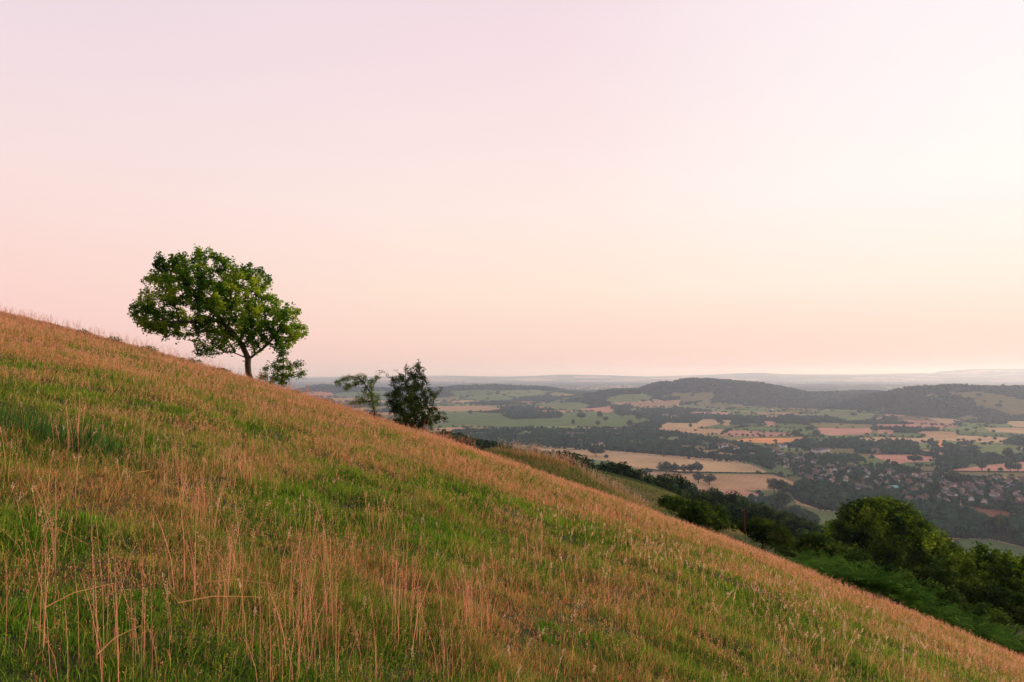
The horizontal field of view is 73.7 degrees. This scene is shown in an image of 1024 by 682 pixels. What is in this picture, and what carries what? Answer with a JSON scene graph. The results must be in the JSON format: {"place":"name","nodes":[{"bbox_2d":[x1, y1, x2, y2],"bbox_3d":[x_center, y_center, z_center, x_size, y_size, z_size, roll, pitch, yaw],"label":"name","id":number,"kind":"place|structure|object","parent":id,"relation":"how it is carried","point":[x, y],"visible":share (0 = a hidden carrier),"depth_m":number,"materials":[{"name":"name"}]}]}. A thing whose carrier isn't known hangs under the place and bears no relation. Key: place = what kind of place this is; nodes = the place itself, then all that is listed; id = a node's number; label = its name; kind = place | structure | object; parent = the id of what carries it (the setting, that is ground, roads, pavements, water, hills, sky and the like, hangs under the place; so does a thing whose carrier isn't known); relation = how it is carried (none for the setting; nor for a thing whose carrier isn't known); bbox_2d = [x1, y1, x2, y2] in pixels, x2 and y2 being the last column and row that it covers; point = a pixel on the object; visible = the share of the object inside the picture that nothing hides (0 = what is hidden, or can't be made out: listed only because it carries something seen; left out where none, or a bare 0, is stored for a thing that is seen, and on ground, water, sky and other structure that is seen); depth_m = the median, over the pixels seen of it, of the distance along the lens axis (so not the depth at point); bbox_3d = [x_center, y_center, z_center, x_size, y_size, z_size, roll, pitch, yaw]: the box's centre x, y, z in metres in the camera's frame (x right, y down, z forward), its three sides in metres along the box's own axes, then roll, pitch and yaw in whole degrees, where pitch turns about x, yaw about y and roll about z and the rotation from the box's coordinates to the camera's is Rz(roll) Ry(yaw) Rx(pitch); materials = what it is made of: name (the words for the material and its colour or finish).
{"place":"outdoors","nodes":[
{"label":"outdoors","id":0,"kind":"place"},
{"bbox_2d":[424,406,498,410],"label":"stubble field","id":1,"kind":"structure","parent":0,"point":[463,408],"depth_m":4185.24,"materials":[{"name":"plant"}]},
{"bbox_2d":[0,301,1023,681],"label":"hillside","id":2,"kind":"structure","parent":0,"point":[24,676],"depth_m":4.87,"materials":[{"name":"plant"}]},
{"bbox_2d":[0,392,156,471],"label":"rushes","id":3,"kind":"object","parent":2,"relation":"on","point":[96,437],"visible":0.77,"depth_m":6.18,"materials":[{"name":"green plant"}]},
{"bbox_2d":[136,345,158,351],"bbox_3d":[-18.302,0.392,33.897,1.550,0.374,1.028,0,-3,0],"label":"bramble bush","id":4,"kind":"object","parent":2,"relation":"on","point":[153,348],"visible":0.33,"depth_m":33.87,"materials":[{"name":"green plant"}]},
{"bbox_2d":[178,357,201,362],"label":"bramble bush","id":5,"kind":"object","parent":2,"relation":"on","point":[192,359],"visible":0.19,"depth_m":33.25,"materials":[{"name":"green plant"}]},
{"bbox_2d":[127,243,309,378],"bbox_3d":[-14.240,-1.260,33.133,8.824,6.983,4.900,0,-3,0],"label":"broadleaf tree","id":6,"kind":"object","parent":2,"relation":"on","point":[225,287],"visible":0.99,"depth_m":32.48,"materials":[{"name":"green plant"}]},
{"bbox_2d":[256,335,307,387],"bbox_3d":[-10.778,1.122,32.112,2.433,2.750,1.463,0,-3,0],"label":"sapling","id":7,"kind":"object","parent":2,"relation":"on","point":[280,369],"visible":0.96,"depth_m":31.89,"materials":[{"name":"green plant"}]},
{"bbox_2d":[334,373,380,414],"bbox_3d":[-6.714,2.430,29.392,2.200,2.247,1.274,0,-3,0],"label":"windblown tree","id":8,"kind":"object","parent":2,"relation":"on","point":[356,382],"visible":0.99,"depth_m":29.36,"materials":[{"name":"green plant"}]},
{"bbox_2d":[376,358,447,432],"bbox_3d":[-3.939,2.273,27.336,2.451,3.159,2.022,-2,-3,37],"label":"spiky bush","id":9,"kind":"object","parent":2,"relation":"on","point":[409,402],"visible":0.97,"depth_m":27.23,"materials":[{"name":"green plant"}]},
{"bbox_2d":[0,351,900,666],"bbox_3d":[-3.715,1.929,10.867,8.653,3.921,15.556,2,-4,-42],"label":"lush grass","id":10,"kind":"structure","parent":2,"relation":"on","point":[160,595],"depth_m":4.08,"materials":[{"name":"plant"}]},
{"bbox_2d":[45,470,271,655],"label":"fallen stalks","id":11,"kind":"object","parent":10,"relation":"on","point":[112,583],"visible":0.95,"depth_m":3.29,"materials":[{"name":"beige plant"}]},
{"bbox_2d":[657,493,735,533],"bbox_3d":[8.493,8.206,31.602,3.619,2.271,2.807,0,-3,0],"label":"bush","id":12,"kind":"object","parent":2,"relation":"on","point":[717,519],"visible":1,"depth_m":31.30,"materials":[{"name":"green plant"}]},
{"bbox_2d":[481,439,1023,639],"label":"rough grass","id":13,"kind":"structure","parent":2,"relation":"on","point":[545,461],"depth_m":51.76,"materials":[{"name":"plant"}]},
{"bbox_2d":[729,515,794,551],"bbox_3d":[11.220,9.002,30.533,2.880,2.400,2.516,0,-3,0],"label":"bush","id":14,"kind":"object","parent":2,"relation":"on","point":[764,528],"visible":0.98,"depth_m":30.29,"materials":[{"name":"green plant"}]},
{"bbox_2d":[765,529,875,567],"bbox_3d":[14.632,10.504,32.507,5.288,3.116,3.089,0,-3,0],"label":"bush","id":15,"kind":"object","parent":2,"relation":"on","point":[814,541],"visible":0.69,"depth_m":32.17,"materials":[{"name":"green plant"}]},
{"bbox_2d":[821,494,965,604],"bbox_3d":[34.475,20.826,61.029,12.668,14.165,9.990,0,-3,0],"label":"broadleaf tree","id":16,"kind":"object","parent":2,"relation":"on","point":[878,529],"visible":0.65,"depth_m":59.39,"materials":[{"name":"green plant"}]},
{"bbox_2d":[875,561,917,605],"bbox_3d":[14.926,9.766,26.627,1.662,2.304,1.740,-2,-3,36],"label":"bush","id":17,"kind":"object","parent":2,"relation":"on","point":[888,567],"visible":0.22,"depth_m":26.52,"materials":[{"name":"green plant"}]},
{"bbox_2d":[776,549,1023,658],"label":"bracken","id":18,"kind":"object","parent":2,"relation":"on","point":[852,574],"visible":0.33,"depth_m":20.68,"materials":[{"name":"green plant"}]},
{"bbox_2d":[924,580,967,613],"bbox_3d":[16.100,10.156,25.515,1.690,2.259,1.607,-1,-3,24],"label":"bush","id":19,"kind":"object","parent":2,"relation":"on","point":[951,597],"visible":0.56,"depth_m":25.37,"materials":[{"name":"green plant"}]},
{"bbox_2d":[910,563,1023,628],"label":"bush","id":20,"kind":"object","parent":2,"relation":"on","point":[982,592],"visible":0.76,"depth_m":36.02,"materials":[{"name":"green plant"}]},
{"bbox_2d":[938,541,1023,638],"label":"broadleaf tree","id":21,"kind":"object","parent":2,"relation":"on","point":[997,567],"visible":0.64,"depth_m":42.60,"materials":[{"name":"green plant"}]},
{"bbox_2d":[963,599,1015,633],"bbox_3d":[17.085,10.428,24.544,1.691,2.292,1.706,0,-3,0],"label":"bush","id":22,"kind":"object","parent":2,"relation":"on","point":[997,617],"visible":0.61,"depth_m":24.41,"materials":[{"name":"green plant"}]},
{"bbox_2d":[0,0,1023,375],"label":"sky","id":23,"kind":"structure","parent":0,"point":[459,187],"materials":[{"name":"pink"}]},
{"bbox_2d":[581,406,612,411],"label":"stubble field","id":24,"kind":"structure","parent":0,"point":[604,409],"depth_m":4073.39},
{"bbox_2d":[253,369,1023,562],"bbox_3d":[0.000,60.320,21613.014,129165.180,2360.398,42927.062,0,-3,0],"label":"valley floor","id":25,"kind":"structure","parent":0,"point":[990,375],"depth_m":3882.73,"materials":[{"name":"plant"}]},
{"bbox_2d":[444,412,649,426],"bbox_3d":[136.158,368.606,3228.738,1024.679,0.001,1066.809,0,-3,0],"label":"pasture","id":26,"kind":"structure","parent":25,"relation":"on","point":[500,420],"depth_m":3121.52,"materials":[{"name":"plant"}]},
{"bbox_2d":[577,411,585,419],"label":"tree","id":27,"kind":"object","parent":26,"relation":"on","point":[580,414],"visible":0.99,"depth_m":3180.04,"materials":[{"name":"green plant"}]},
{"bbox_2d":[617,410,625,417],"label":"tree","id":28,"kind":"object","parent":26,"relation":"on","point":[621,412],"visible":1,"depth_m":3280.21,"materials":[{"name":"green plant"}]},
{"bbox_2d":[635,413,642,421],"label":"tree","id":29,"kind":"object","parent":26,"relation":"on","point":[639,416],"visible":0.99,"depth_m":3048.84,"materials":[{"name":"green plant"}]},
{"bbox_2d":[536,402,590,408],"bbox_3d":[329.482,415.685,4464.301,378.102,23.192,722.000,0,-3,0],"label":"pasture","id":30,"kind":"structure","parent":25,"relation":"on","point":[571,405],"depth_m":4436.82,"materials":[{"name":"plant"}]},
{"bbox_2d":[558,450,578,464],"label":"woodland tree","id":31,"kind":"object","parent":25,"relation":"on","point":[569,453],"visible":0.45,"depth_m":182.12,"materials":[{"name":"green plant"}]},
{"bbox_2d":[577,454,586,465],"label":"woodland tree","id":32,"kind":"object","parent":25,"relation":"on","point":[583,458],"visible":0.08,"depth_m":205.57,"materials":[{"name":"green plant"}]},
{"bbox_2d":[584,458,597,467],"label":"woodland tree","id":33,"kind":"object","parent":25,"relation":"on","point":[591,465],"visible":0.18,"depth_m":205.42,"materials":[{"name":"green plant"}]},
{"bbox_2d":[613,461,633,476],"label":"woodland tree","id":34,"kind":"object","parent":25,"relation":"on","point":[623,469],"visible":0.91,"depth_m":180.72,"materials":[{"name":"green plant"}]},
{"bbox_2d":[629,469,645,481],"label":"woodland tree","id":35,"kind":"object","parent":25,"relation":"on","point":[637,475],"visible":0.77,"depth_m":181.63,"materials":[{"name":"green plant"}]},
{"bbox_2d":[269,377,1023,562],"bbox_3d":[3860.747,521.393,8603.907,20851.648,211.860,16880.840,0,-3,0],"label":"woodland","id":36,"kind":"object","parent":25,"relation":"on","point":[952,517],"visible":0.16,"depth_m":2227.92,"materials":[{"name":"plant"}]},
{"bbox_2d":[644,475,652,483],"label":"woodland tree","id":37,"kind":"object","parent":25,"relation":"on","point":[647,478],"visible":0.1,"depth_m":199.07,"materials":[{"name":"green plant"}]},
{"bbox_2d":[646,474,677,493],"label":"woodland tree","id":38,"kind":"object","parent":25,"relation":"on","point":[662,481],"visible":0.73,"depth_m":180.11,"materials":[{"name":"green plant"}]},
{"bbox_2d":[656,461,674,473],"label":"tree","id":39,"kind":"object","parent":25,"relation":"on","point":[666,465],"visible":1,"depth_m":1461.50,"materials":[{"name":"green plant"}]},
{"bbox_2d":[671,462,679,470],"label":"tree","id":40,"kind":"object","parent":25,"relation":"on","point":[676,468],"visible":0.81,"depth_m":1471.27,"materials":[{"name":"green plant"}]},
{"bbox_2d":[672,473,690,492],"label":"woodland tree","id":41,"kind":"object","parent":25,"relation":"on","point":[680,481],"visible":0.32,"depth_m":216.71,"materials":[{"name":"green plant"}]},
{"bbox_2d":[673,489,692,500],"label":"woodland tree","id":42,"kind":"object","parent":25,"relation":"on","point":[687,495],"visible":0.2,"depth_m":182.44,"materials":[{"name":"green plant"}]},
{"bbox_2d":[679,464,687,472],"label":"tree","id":43,"kind":"object","parent":25,"relation":"on","point":[683,468],"visible":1,"depth_m":1468.91,"materials":[{"name":"green plant"}]},
{"bbox_2d":[686,464,693,472],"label":"tree","id":44,"kind":"object","parent":25,"relation":"on","point":[690,467],"visible":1,"depth_m":1467.87,"materials":[{"name":"green plant"}]},
{"bbox_2d":[686,483,697,491],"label":"woodland tree","id":45,"kind":"object","parent":25,"relation":"on","point":[694,486],"visible":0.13,"depth_m":366.87,"materials":[{"name":"green plant"}]},
{"bbox_2d":[692,461,702,471],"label":"tree","id":46,"kind":"object","parent":25,"relation":"on","point":[699,467],"visible":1,"depth_m":1466.19,"materials":[{"name":"green plant"}]},
{"bbox_2d":[694,492,726,510],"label":"woodland tree","id":47,"kind":"object","parent":25,"relation":"on","point":[714,499],"visible":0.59,"depth_m":181.79,"materials":[{"name":"green plant"}]},
{"bbox_2d":[641,468,784,476],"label":"hedge","id":48,"kind":"object","parent":25,"relation":"on","point":[716,472],"visible":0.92,"depth_m":1469.14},
{"bbox_2d":[708,487,725,495],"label":"woodland tree","id":49,"kind":"object","parent":25,"relation":"on","point":[711,489],"visible":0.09,"depth_m":408.54,"materials":[{"name":"green plant"}]},
{"bbox_2d":[723,490,749,521],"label":"woodland tree","id":50,"kind":"object","parent":25,"relation":"on","point":[730,498],"visible":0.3,"depth_m":245.06,"materials":[{"name":"green plant"}]},
{"bbox_2d":[741,503,762,521],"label":"woodland tree","id":51,"kind":"object","parent":25,"relation":"on","point":[751,511],"visible":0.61,"depth_m":184.34,"materials":[{"name":"green plant"}]},
{"bbox_2d":[754,502,767,514],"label":"woodland tree","id":52,"kind":"object","parent":25,"relation":"on","point":[762,506],"visible":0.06,"depth_m":209.64,"materials":[{"name":"green plant"}]},
{"bbox_2d":[760,508,777,515],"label":"woodland tree","id":53,"kind":"object","parent":25,"relation":"on","point":[768,510],"visible":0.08,"depth_m":187.76,"materials":[{"name":"green plant"}]},
{"bbox_2d":[759,511,787,529],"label":"woodland tree","id":54,"kind":"object","parent":25,"relation":"on","point":[779,518],"visible":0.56,"depth_m":180.93,"materials":[{"name":"green plant"}]},
{"bbox_2d":[767,478,779,492],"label":"tree","id":55,"kind":"object","parent":25,"relation":"on","point":[774,482],"visible":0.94,"depth_m":1222.26,"materials":[{"name":"green plant"}]},
{"bbox_2d":[771,490,791,510],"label":"tree","id":56,"kind":"object","parent":25,"relation":"on","point":[778,499],"visible":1,"depth_m":1056.91,"materials":[{"name":"green plant"}]},
{"bbox_2d":[778,448,803,450],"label":"pasture","id":57,"kind":"structure","parent":25,"relation":"on","point":[791,449],"depth_m":1931.43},
{"bbox_2d":[780,518,804,536],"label":"woodland tree","id":58,"kind":"object","parent":25,"relation":"on","point":[793,526],"visible":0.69,"depth_m":189.54,"materials":[{"name":"green plant"}]},
{"bbox_2d":[783,504,808,514],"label":"tree","id":59,"kind":"object","parent":25,"relation":"on","point":[794,508],"visible":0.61,"depth_m":989.42,"materials":[{"name":"green plant"}]},
{"bbox_2d":[797,511,814,521],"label":"tree","id":60,"kind":"object","parent":25,"relation":"on","point":[807,515],"visible":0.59,"depth_m":947.28,"materials":[{"name":"green plant"}]},
{"bbox_2d":[794,522,819,536],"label":"woodland tree","id":61,"kind":"object","parent":25,"relation":"on","point":[809,526],"visible":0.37,"depth_m":188.25,"materials":[{"name":"green plant"}]},
{"bbox_2d":[787,494,842,524],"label":"pasture","id":62,"kind":"structure","parent":25,"relation":"on","point":[826,515],"depth_m":1048.10,"materials":[{"name":"plant"}]},
{"bbox_2d":[776,482,792,493],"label":"tree","id":63,"kind":"object","parent":62,"relation":"on","point":[786,486],"visible":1,"depth_m":1189.57,"materials":[{"name":"green plant"}]},
{"bbox_2d":[812,430,820,436],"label":"tree","id":64,"kind":"object","parent":25,"relation":"on","point":[816,432],"visible":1,"depth_m":2247.92,"materials":[{"name":"green plant"}]},
{"bbox_2d":[817,411,876,420],"bbox_3d":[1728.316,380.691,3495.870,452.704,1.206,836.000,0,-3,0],"label":"pasture","id":65,"kind":"structure","parent":25,"relation":"on","point":[849,417],"depth_m":3492.37,"materials":[{"name":"plant"}]},
{"bbox_2d":[855,475,862,484],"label":"tree","id":66,"kind":"object","parent":25,"relation":"on","point":[858,479],"visible":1,"depth_m":1284.00,"materials":[{"name":"green plant"}]},
{"bbox_2d":[864,477,872,484],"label":"tree","id":67,"kind":"object","parent":25,"relation":"on","point":[868,481],"visible":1,"depth_m":1275.91,"materials":[{"name":"green plant"}]},
{"bbox_2d":[871,448,884,453],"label":"house","id":68,"kind":"structure","parent":25,"relation":"on","point":[878,451],"depth_m":1830.57,"materials":[{"name":"grey brick"}]},
{"bbox_2d":[907,454,923,462],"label":"tree","id":69,"kind":"object","parent":25,"relation":"on","point":[915,458],"visible":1,"depth_m":1630.94,"materials":[{"name":"green plant"}]},
{"bbox_2d":[911,468,923,473],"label":"tree","id":70,"kind":"object","parent":25,"relation":"on","point":[916,470],"visible":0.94,"depth_m":1426.02,"materials":[{"name":"green plant"}]},
{"bbox_2d":[929,481,941,494],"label":"tree","id":71,"kind":"object","parent":25,"relation":"on","point":[934,486],"visible":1,"depth_m":1160.70,"materials":[{"name":"green plant"}]},
{"bbox_2d":[946,491,957,495],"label":"house","id":72,"kind":"structure","parent":25,"relation":"on","point":[949,493],"depth_m":1176.06,"materials":[{"name":"white"}]},
{"bbox_2d":[943,470,965,482],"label":"tree","id":73,"kind":"object","parent":25,"relation":"on","point":[953,476],"visible":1,"depth_m":1289.19,"materials":[{"name":"green plant"}]},
{"bbox_2d":[924,471,1023,471],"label":"hedge","id":74,"kind":"object","parent":25,"relation":"on","point":[976,471],"visible":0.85,"depth_m":1481.56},
{"bbox_2d":[936,472,1023,477],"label":"pasture","id":75,"kind":"structure","parent":25,"relation":"on","point":[1006,474],"depth_m":1457.80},
{"bbox_2d":[1004,461,1016,470],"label":"tree","id":76,"kind":"object","parent":75,"relation":"on","point":[1009,464],"visible":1,"depth_m":1476.74,"materials":[{"name":"green plant"}]},
{"bbox_2d":[954,538,1023,558],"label":"pasture","id":77,"kind":"structure","parent":25,"relation":"on","point":[967,543],"depth_m":851.90,"materials":[{"name":"plant"}]},
{"bbox_2d":[989,451,999,458],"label":"tree","id":78,"kind":"object","parent":25,"relation":"on","point":[993,455],"visible":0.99,"depth_m":1682.10,"materials":[{"name":"green plant"}]},
{"bbox_2d":[989,492,999,495],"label":"house","id":79,"kind":"structure","parent":25,"relation":"on","point":[993,493],"depth_m":1174.31,"materials":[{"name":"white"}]},
{"bbox_2d":[978,445,1020,455],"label":"pasture","id":80,"kind":"structure","parent":25,"relation":"on","point":[995,448],"depth_m":1949.12,"materials":[{"name":"plant"}]},
{"bbox_2d":[987,513,1013,536],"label":"tree","id":81,"kind":"object","parent":25,"relation":"on","point":[999,523],"visible":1,"depth_m":889.17,"materials":[{"name":"green plant"}]},
{"bbox_2d":[1002,447,1014,456],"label":"tree","id":82,"kind":"object","parent":25,"relation":"on","point":[1008,452],"visible":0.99,"depth_m":1710.82,"materials":[{"name":"green plant"}]},
{"bbox_2d":[614,400,683,406],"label":"stubble field","id":83,"kind":"structure","parent":0,"point":[664,403],"depth_m":4434.44,"materials":[{"name":"plant"}]},
{"bbox_2d":[535,447,766,472],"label":"wheat field","id":84,"kind":"structure","parent":0,"point":[642,461],"depth_m":1663.79,"materials":[{"name":"plant"}]},
{"bbox_2d":[587,445,604,455],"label":"tree","id":85,"kind":"object","parent":84,"relation":"on","point":[595,449],"visible":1,"depth_m":1761.57,"materials":[{"name":"green plant"}]},
{"bbox_2d":[659,391,696,397],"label":"stubble field","id":86,"kind":"structure","parent":0,"point":[681,394],"depth_m":4598.02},
{"bbox_2d":[662,419,719,429],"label":"wheat field","id":87,"kind":"structure","parent":0,"point":[685,426],"depth_m":2821.79,"materials":[{"name":"plant"}]},
{"bbox_2d":[680,392,713,401],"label":"stubble field","id":88,"kind":"structure","parent":0,"point":[704,396],"depth_m":4527.01,"materials":[{"name":"plant"}]},
{"bbox_2d":[654,474,793,489],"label":"wheat field","id":89,"kind":"structure","parent":0,"point":[740,482],"depth_m":1357.38,"materials":[{"name":"plant"}]},
{"bbox_2d":[692,471,704,482],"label":"tree","id":90,"kind":"object","parent":89,"relation":"on","point":[698,477],"visible":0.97,"depth_m":1337.51,"materials":[{"name":"green plant"}]},
{"bbox_2d":[702,473,716,484],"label":"tree","id":91,"kind":"object","parent":89,"relation":"on","point":[711,478],"visible":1,"depth_m":1311.35,"materials":[{"name":"green plant"}]},
{"bbox_2d":[744,507,745,546],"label":"dock plant","id":92,"kind":"object","parent":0,"point":[745,527],"visible":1,"depth_m":20.75,"materials":[{"name":"brown plant"}]},
{"bbox_2d":[737,437,802,442],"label":"wheat field","id":93,"kind":"structure","parent":0,"point":[767,440],"depth_m":2223.89,"materials":[{"name":"plant"}]},
{"bbox_2d":[792,429,799,437],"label":"tree","id":94,"kind":"object","parent":93,"relation":"on","point":[796,432],"visible":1,"depth_m":2274.04,"materials":[{"name":"green plant"}]},
{"bbox_2d":[764,421,775,425],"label":"stubble field","id":95,"kind":"structure","parent":0,"point":[768,423],"depth_m":2934.50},
{"bbox_2d":[817,428,871,434],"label":"stubble field","id":96,"kind":"structure","parent":0,"point":[835,431],"depth_m":2530.25,"materials":[{"name":"plant"}]},
{"bbox_2d":[877,430,893,433],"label":"stubble field","id":97,"kind":"structure","parent":0,"point":[887,431],"depth_m":2521.79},
{"bbox_2d":[870,454,932,463],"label":"wheat field","id":98,"kind":"structure","parent":0,"point":[900,458],"depth_m":1743.37,"materials":[{"name":"plant"}]},
{"bbox_2d":[918,431,960,438],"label":"stubble field","id":99,"kind":"structure","parent":0,"point":[938,434],"depth_m":2385.42,"materials":[{"name":"plant"}]},
{"bbox_2d":[929,418,958,422],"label":"wheat field","id":100,"kind":"structure","parent":0,"point":[943,420],"depth_m":3113.16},
{"bbox_2d":[948,462,1023,470],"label":"wheat field","id":101,"kind":"structure","parent":0,"point":[993,467],"depth_m":1537.22,"materials":[{"name":"plant"}]},
{"bbox_2d":[977,460,986,470],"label":"tree","id":102,"kind":"object","parent":101,"relation":"on","point":[980,464],"visible":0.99,"depth_m":1488.83,"materials":[{"name":"green plant"}]},
{"bbox_2d":[949,391,1023,415],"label":"meadow","id":103,"kind":"structure","parent":0,"point":[1012,405],"depth_m":3375.11,"materials":[{"name":"plant"}]},
{"bbox_2d":[973,507,1015,516],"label":"ploughed field","id":104,"kind":"structure","parent":0,"point":[991,512],"depth_m":1055.19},
{"bbox_2d":[983,427,1023,433],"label":"wheat field","id":105,"kind":"structure","parent":0,"point":[1016,430],"depth_m":2607.87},
{"bbox_2d":[1004,421,1023,426],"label":"wheat field","id":106,"kind":"structure","parent":0,"point":[1017,423],"depth_m":2924.66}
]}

